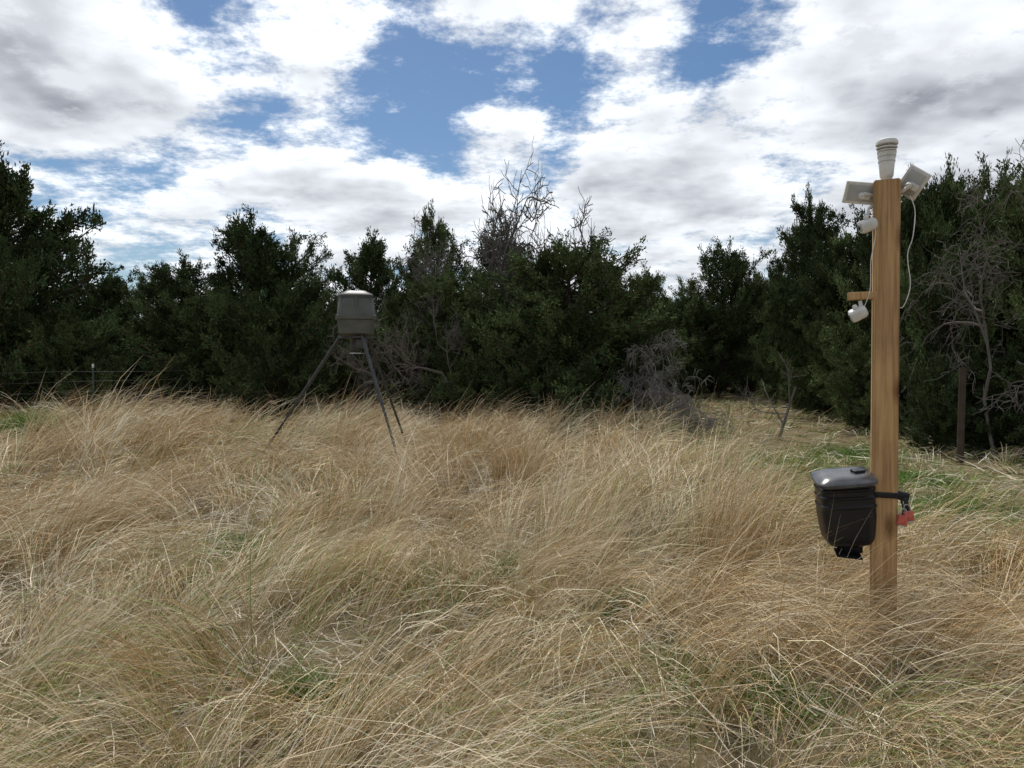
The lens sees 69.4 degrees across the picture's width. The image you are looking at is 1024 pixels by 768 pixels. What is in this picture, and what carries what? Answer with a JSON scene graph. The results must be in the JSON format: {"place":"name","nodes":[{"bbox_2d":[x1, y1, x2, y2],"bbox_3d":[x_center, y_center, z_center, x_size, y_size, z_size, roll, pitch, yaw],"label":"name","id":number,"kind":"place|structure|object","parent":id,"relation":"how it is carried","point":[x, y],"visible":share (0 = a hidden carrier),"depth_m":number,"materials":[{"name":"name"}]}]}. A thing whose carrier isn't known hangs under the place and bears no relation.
{"place":"outdoors","nodes":[
{"label":"outdoors","id":0,"kind":"place"},
{"bbox_2d":[0,358,1023,767],"bbox_3d":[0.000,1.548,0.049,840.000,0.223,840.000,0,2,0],"label":"ground","id":1,"kind":"structure","parent":0,"point":[748,747],"depth_m":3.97,"materials":[{"name":"beige plant"}]},
{"bbox_2d":[0,234,79,411],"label":"juniper tree","id":2,"kind":"object","parent":1,"relation":"on","point":[13,283],"visible":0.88,"depth_m":19.42,"materials":[{"name":"green plant"}]},
{"bbox_2d":[0,297,134,413],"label":"juniper tree","id":3,"kind":"object","parent":1,"relation":"on","point":[83,336],"visible":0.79,"depth_m":20.12,"materials":[{"name":"green plant"}]},
{"bbox_2d":[0,139,139,410],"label":"juniper tree","id":4,"kind":"object","parent":1,"relation":"on","point":[15,203],"visible":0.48,"depth_m":21.12,"materials":[{"name":"green plant"}]},
{"bbox_2d":[15,215,132,396],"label":"juniper tree","id":5,"kind":"object","parent":1,"relation":"on","point":[87,300],"visible":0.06,"depth_m":23.12,"materials":[{"name":"green plant"}]},
{"bbox_2d":[69,262,149,397],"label":"juniper tree","id":6,"kind":"object","parent":1,"relation":"on","point":[112,286],"visible":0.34,"depth_m":23.93,"materials":[{"name":"green plant"}]},
{"bbox_2d":[0,362,221,422],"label":"wire fence","id":7,"kind":"object","parent":1,"relation":"on","point":[104,390],"visible":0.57,"depth_m":18.99,"materials":[{"name":"grey metal"}]},
{"bbox_2d":[96,323,151,402],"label":"juniper tree","id":8,"kind":"object","parent":1,"relation":"on","point":[137,329],"visible":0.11,"depth_m":24.73,"materials":[{"name":"green plant"}]},
{"bbox_2d":[121,260,201,392],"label":"juniper tree","id":9,"kind":"object","parent":1,"relation":"on","point":[140,285],"visible":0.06,"depth_m":26.54,"materials":[{"name":"green plant"}]},
{"bbox_2d":[107,307,221,408],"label":"juniper tree","id":10,"kind":"object","parent":1,"relation":"on","point":[160,334],"visible":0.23,"depth_m":22.93,"materials":[{"name":"green plant"}]},
{"bbox_2d":[133,248,227,401],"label":"juniper tree","id":11,"kind":"object","parent":1,"relation":"on","point":[172,285],"visible":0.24,"depth_m":24.29,"materials":[{"name":"green plant"}]},
{"bbox_2d":[101,374,269,408],"bbox_3d":[-9.694,0.285,20.962,5.898,1.189,3.098,0,2,0],"label":"brush pile","id":12,"kind":"object","parent":1,"relation":"on","point":[160,395],"visible":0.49,"depth_m":20.71,"materials":[{"name":"grey plant"}]},
{"bbox_2d":[96,279,297,410],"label":"juniper tree","id":13,"kind":"object","parent":1,"relation":"on","point":[197,317],"visible":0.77,"depth_m":21.47,"materials":[{"name":"green plant"}]},
{"bbox_2d":[163,202,327,400],"bbox_3d":[-8.427,-2.505,24.128,5.321,6.744,5.322,1,-1,-29],"label":"juniper tree","id":14,"kind":"object","parent":1,"relation":"on","point":[238,233],"visible":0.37,"depth_m":23.33,"materials":[{"name":"green plant"}]},
{"bbox_2d":[200,277,351,421],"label":"juniper tree","id":15,"kind":"object","parent":1,"relation":"on","point":[278,362],"visible":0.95,"depth_m":18.23,"materials":[{"name":"green plant"}]},
{"bbox_2d":[213,226,343,394],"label":"juniper tree","id":16,"kind":"object","parent":1,"relation":"on","point":[296,272],"visible":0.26,"depth_m":24.66,"materials":[{"name":"green plant"}]},
{"bbox_2d":[257,290,406,462],"bbox_3d":[-2.656,-0.046,10.979,2.670,2.650,2.870,0,2,0],"label":"deer feeder","id":17,"kind":"object","parent":1,"relation":"on","point":[356,317],"visible":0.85,"depth_m":10.74,"materials":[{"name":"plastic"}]},
{"bbox_2d":[307,309,379,411],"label":"juniper tree","id":18,"kind":"object","parent":1,"relation":"on","point":[341,377],"visible":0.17,"depth_m":21.56,"materials":[{"name":"green plant"}]},
{"bbox_2d":[310,226,412,401],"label":"juniper tree","id":19,"kind":"object","parent":1,"relation":"on","point":[371,260],"visible":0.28,"depth_m":23.42,"materials":[{"name":"green plant"}]},
{"bbox_2d":[2,296,742,388],"bbox_3d":[-1.373,-2.140,33.869,91.427,5.640,42.973,0,2,0],"label":"distant tree row","id":20,"kind":"object","parent":1,"relation":"on","point":[446,329],"depth_m":35.81,"materials":[{"name":"green plant"}]},
{"bbox_2d":[323,221,454,416],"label":"bare oak tree","id":21,"kind":"object","parent":1,"relation":"on","point":[366,372],"visible":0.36,"depth_m":18.37,"materials":[{"name":"grey plant"}]},
{"bbox_2d":[331,290,446,415],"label":"juniper tree","id":22,"kind":"object","parent":1,"relation":"on","point":[390,318],"visible":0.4,"depth_m":19.47,"materials":[{"name":"green plant"}]},
{"bbox_2d":[377,242,423,338],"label":"juniper tree","id":23,"kind":"object","parent":1,"relation":"on","point":[410,272],"visible":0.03,"depth_m":22.60,"materials":[{"name":"green plant"}]},
{"bbox_2d":[388,198,480,408],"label":"juniper tree","id":24,"kind":"object","parent":1,"relation":"on","point":[441,231],"visible":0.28,"depth_m":21.79,"materials":[{"name":"green plant"}]},
{"bbox_2d":[350,263,523,419],"bbox_3d":[-1.524,-1.075,18.912,4.571,4.065,4.572,-3,2,-26],"label":"juniper tree","id":25,"kind":"object","parent":1,"relation":"on","point":[452,287],"visible":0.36,"depth_m":18.34,"materials":[{"name":"green plant"}]},
{"bbox_2d":[372,212,536,419],"bbox_3d":[-1.434,-1.697,18.489,4.650,5.297,3.688,-1,2,-20],"label":"bare oak tree","id":26,"kind":"object","parent":1,"relation":"on","point":[418,367],"visible":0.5,"depth_m":17.50,"materials":[{"name":"grey plant"}]},
{"bbox_2d":[408,298,537,421],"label":"juniper tree","id":27,"kind":"object","parent":1,"relation":"on","point":[472,378],"visible":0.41,"depth_m":17.47,"materials":[{"name":"green plant"}]},
{"bbox_2d":[426,254,576,403],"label":"juniper tree","id":28,"kind":"object","parent":1,"relation":"on","point":[484,288],"visible":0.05,"depth_m":18.14,"materials":[{"name":"green plant"}]},
{"bbox_2d":[458,225,565,324],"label":"juniper tree","id":29,"kind":"object","parent":1,"relation":"on","point":[483,266],"visible":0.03,"depth_m":22.76,"materials":[{"name":"green plant"}]},
{"bbox_2d":[0,403,1023,767],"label":"green weeds","id":30,"kind":"object","parent":1,"relation":"on","point":[22,419],"visible":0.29,"depth_m":4.59,"materials":[{"name":"green plant"}]},
{"bbox_2d":[439,137,614,414],"bbox_3d":[0.438,-2.648,18.990,4.654,7.220,3.017,0,2,-6],"label":"bare oak tree","id":31,"kind":"object","parent":1,"relation":"on","point":[504,229],"visible":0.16,"depth_m":18.82,"materials":[{"name":"grey plant"}]},
{"bbox_2d":[453,289,619,424],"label":"juniper tree","id":32,"kind":"object","parent":1,"relation":"on","point":[531,380],"visible":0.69,"depth_m":16.51,"materials":[{"name":"green plant"}]},
{"bbox_2d":[457,226,677,425],"bbox_3d":[1.544,-1.334,17.484,4.681,4.806,4.680,0,-1,18],"label":"juniper tree","id":33,"kind":"object","parent":1,"relation":"on","point":[574,261],"visible":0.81,"depth_m":16.82,"materials":[{"name":"green plant"}]},
{"bbox_2d":[559,254,683,421],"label":"juniper tree","id":34,"kind":"object","parent":1,"relation":"on","point":[638,302],"visible":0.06,"depth_m":18.45,"materials":[{"name":"green plant"}]},
{"bbox_2d":[579,301,670,424],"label":"juniper tree","id":35,"kind":"object","parent":1,"relation":"on","point":[628,345],"visible":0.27,"depth_m":17.52,"materials":[{"name":"green plant"}]},
{"bbox_2d":[624,262,704,387],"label":"juniper tree","id":36,"kind":"object","parent":1,"relation":"on","point":[653,295],"visible":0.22,"depth_m":26.36,"materials":[{"name":"green plant"}]},
{"bbox_2d":[593,327,737,435],"bbox_3d":[3.389,-0.115,16.363,2.348,2.344,3.140,-1,2,-27],"label":"bare shrub","id":37,"kind":"object","parent":1,"relation":"on","point":[656,390],"visible":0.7,"depth_m":16.34,"materials":[{"name":"grey plant"}]},
{"bbox_2d":[640,289,705,397],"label":"juniper tree","id":38,"kind":"object","parent":1,"relation":"on","point":[688,365],"visible":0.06,"depth_m":29.70,"materials":[{"name":"green plant"}]},
{"bbox_2d":[667,266,751,396],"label":"juniper tree","id":39,"kind":"object","parent":1,"relation":"on","point":[694,323],"visible":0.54,"depth_m":30.19,"materials":[{"name":"green plant"}]},
{"bbox_2d":[674,294,744,391],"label":"juniper tree","id":40,"kind":"object","parent":1,"relation":"on","point":[715,371],"depth_m":36.03,"materials":[{"name":"green plant"}]},
{"bbox_2d":[686,235,776,397],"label":"juniper tree","id":41,"kind":"object","parent":1,"relation":"on","point":[734,268],"visible":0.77,"depth_m":30.23,"materials":[{"name":"green plant"}]},
{"bbox_2d":[717,270,775,396],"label":"juniper tree","id":42,"kind":"object","parent":1,"relation":"on","point":[756,331],"visible":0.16,"depth_m":31.61,"materials":[{"name":"green plant"}]},
{"bbox_2d":[751,261,776,394],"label":"juniper tree","id":43,"kind":"object","parent":1,"relation":"on","point":[770,298],"visible":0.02,"depth_m":32.61,"materials":[{"name":"green plant"}]},
{"bbox_2d":[731,354,804,439],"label":"bare sapling","id":44,"kind":"object","parent":1,"relation":"on","point":[788,409],"visible":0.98,"depth_m":14.55,"materials":[{"name":"grey plant"}]},
{"bbox_2d":[737,275,805,406],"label":"juniper tree","id":45,"kind":"object","parent":1,"relation":"on","point":[772,373],"visible":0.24,"depth_m":25.02,"materials":[{"name":"green plant"}]},
{"bbox_2d":[748,219,816,383],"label":"juniper tree","id":46,"kind":"object","parent":1,"relation":"on","point":[759,277],"visible":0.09,"depth_m":27.20,"materials":[{"name":"green plant"}]},
{"bbox_2d":[756,305,854,418],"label":"juniper tree","id":47,"kind":"object","parent":1,"relation":"on","point":[818,404],"visible":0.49,"depth_m":19.88,"materials":[{"name":"green plant"}]},
{"bbox_2d":[747,230,868,415],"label":"juniper tree","id":48,"kind":"object","parent":1,"relation":"on","point":[802,301],"visible":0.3,"depth_m":20.62,"materials":[{"name":"green plant"}]},
{"bbox_2d":[765,181,851,360],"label":"juniper tree","id":49,"kind":"object","parent":1,"relation":"on","point":[817,225],"visible":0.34,"depth_m":22.79,"materials":[{"name":"green plant"}]},
{"bbox_2d":[794,213,871,396],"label":"juniper tree","id":50,"kind":"object","parent":1,"relation":"on","point":[824,271],"visible":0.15,"depth_m":19.88,"materials":[{"name":"green plant"}]},
{"bbox_2d":[806,331,911,430],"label":"juniper tree","id":51,"kind":"object","parent":1,"relation":"on","point":[856,369],"visible":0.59,"depth_m":16.24,"materials":[{"name":"green plant"}]},
{"bbox_2d":[806,259,914,428],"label":"juniper tree","id":52,"kind":"object","parent":1,"relation":"on","point":[838,318],"visible":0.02,"depth_m":17.57,"materials":[{"name":"green plant"}]},
{"bbox_2d":[847,178,915,662],"bbox_3d":[1.944,0.383,3.920,0.317,2.888,0.140,0,2,24],"label":"wooden post","id":53,"kind":"object","parent":1,"relation":"on","point":[884,295],"visible":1,"depth_m":3.85,"materials":[{"name":"brown wood"}]},
{"bbox_2d":[811,466,877,559],"bbox_3d":[1.782,0.692,3.955,0.306,0.487,0.312,-5,3,10],"label":"feeder bucket","id":54,"kind":"object","parent":53,"relation":"attached to","point":[846,496],"visible":1,"depth_m":3.87,"materials":[{"name":"black plastic"}]},
{"bbox_2d":[842,181,872,204],"bbox_3d":[1.838,-1.000,3.890,0.165,0.115,0.064,7,28,10],"label":"solar panel","id":55,"kind":"object","parent":53,"relation":"attached to","point":[854,191],"visible":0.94,"depth_m":3.90,"materials":[{"name":"white plastic"}]},
{"bbox_2d":[848,304,867,322],"bbox_3d":[1.819,-0.377,3.900,0.092,0.086,0.068,-27,15,18],"label":"security camera","id":56,"kind":"object","parent":53,"relation":"attached to","point":[856,313],"visible":1,"depth_m":3.88,"materials":[{"name":"white plastic"}]},
{"bbox_2d":[857,215,877,233],"bbox_3d":[1.853,-0.836,3.860,0.092,0.086,0.068,-19,16,5],"label":"security camera","id":57,"kind":"object","parent":53,"relation":"attached to","point":[867,224],"visible":1,"depth_m":3.84,"materials":[{"name":"white plastic"}]},
{"bbox_2d":[875,137,898,179],"bbox_3d":[1.960,-1.171,3.872,0.108,0.222,0.108,0,2,24],"label":"weather sensor","id":58,"kind":"object","parent":53,"relation":"on","point":[886,148],"visible":0.97,"depth_m":3.84,"materials":[{"name":"white plastic"}]},
{"bbox_2d":[875,491,909,514],"bbox_3d":[1.974,0.637,3.919,0.231,0.163,0.144,0,2,24],"label":"mounting bracket","id":59,"kind":"object","parent":53,"relation":"attached to","point":[901,496],"visible":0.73,"depth_m":3.83,"materials":[{"name":"black plastic"}]},
{"bbox_2d":[896,508,907,526],"bbox_3d":[2.016,0.686,3.818,0.048,0.094,0.026,9,4,12],"label":"padlock","id":60,"kind":"object","parent":53,"relation":"attached to","point":[901,520],"visible":1,"depth_m":3.81,"materials":[{"name":"red paint"}]},
{"bbox_2d":[903,504,914,522],"bbox_3d":[2.044,0.665,3.821,0.048,0.094,0.026,-11,-1,13],"label":"padlock","id":61,"kind":"object","parent":53,"relation":"attached to","point":[910,514],"visible":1,"depth_m":3.81,"materials":[{"name":"red paint"}]},
{"bbox_2d":[901,164,931,200],"bbox_3d":[2.063,-1.037,3.822,0.064,0.150,0.115,-24,57,-39],"label":"solar panel","id":62,"kind":"object","parent":53,"relation":"attached to","point":[917,178],"visible":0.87,"depth_m":3.81,"materials":[{"name":"white plastic"}]},
{"bbox_2d":[839,195,928,381],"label":"juniper tree","id":63,"kind":"object","parent":1,"relation":"on","point":[859,281],"visible":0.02,"depth_m":18.39,"materials":[{"name":"green plant"}]},
{"bbox_2d":[848,163,948,433],"bbox_3d":[8.753,-1.823,15.939,2.755,5.918,3.305,-2,3,36],"label":"juniper tree","id":64,"kind":"object","parent":1,"relation":"on","point":[907,225],"visible":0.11,"depth_m":15.51,"materials":[{"name":"green plant"}]},
{"bbox_2d":[867,153,1011,420],"bbox_3d":[8.816,-1.797,15.192,2.723,5.924,3.444,0,2,15],"label":"juniper tree","id":65,"kind":"object","parent":1,"relation":"on","point":[945,223],"visible":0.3,"depth_m":14.85,"materials":[{"name":"green plant"}]},
{"bbox_2d":[902,197,978,260],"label":"juniper tree","id":66,"kind":"object","parent":1,"relation":"on","point":[929,258],"depth_m":15.65,"materials":[{"name":"green plant"}]},
{"bbox_2d":[898,352,984,452],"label":"juniper tree","id":67,"kind":"object","parent":1,"relation":"on","point":[937,410],"visible":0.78,"depth_m":12.53,"materials":[{"name":"green plant"}]},
{"bbox_2d":[899,245,1014,446],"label":"juniper tree","id":68,"kind":"object","parent":1,"relation":"on","point":[932,302],"visible":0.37,"depth_m":13.26,"materials":[{"name":"green plant"}]},
{"bbox_2d":[899,342,1023,459],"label":"juniper tree","id":69,"kind":"object","parent":1,"relation":"on","point":[1011,368],"visible":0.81,"depth_m":11.91,"materials":[{"name":"green plant"}]},
{"bbox_2d":[899,139,1023,458],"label":"bare oak tree","id":70,"kind":"object","parent":1,"relation":"on","point":[982,316],"visible":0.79,"depth_m":12.07,"materials":[{"name":"grey plant"}]},
{"bbox_2d":[956,367,966,462],"bbox_3d":[6.814,0.473,11.220,0.114,1.451,0.099,0,2,0],"label":"cedar corner post","id":71,"kind":"object","parent":1,"relation":"on","point":[961,410],"visible":0.94,"depth_m":11.19,"materials":[{"name":"brown wood"}]},
{"bbox_2d":[905,147,1023,406],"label":"juniper tree","id":72,"kind":"object","parent":1,"relation":"on","point":[985,183],"visible":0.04,"depth_m":14.19,"materials":[{"name":"green plant"}]},
{"bbox_2d":[926,181,1023,446],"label":"juniper tree","id":73,"kind":"object","parent":1,"relation":"on","point":[1009,217],"visible":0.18,"depth_m":13.26,"materials":[{"name":"green plant"}]},
{"bbox_2d":[966,159,1023,433],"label":"juniper tree","id":74,"kind":"object","parent":1,"relation":"on","point":[1015,294],"visible":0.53,"depth_m":12.56,"materials":[{"name":"green plant"}]},
{"bbox_2d":[971,219,1023,338],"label":"juniper tree","id":75,"kind":"object","parent":1,"relation":"on","point":[1010,270],"visible":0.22,"depth_m":13.06,"materials":[{"name":"green plant"}]},
{"bbox_2d":[0,0,1023,318],"label":"sky","id":76,"kind":"structure","parent":0,"point":[684,123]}
]}

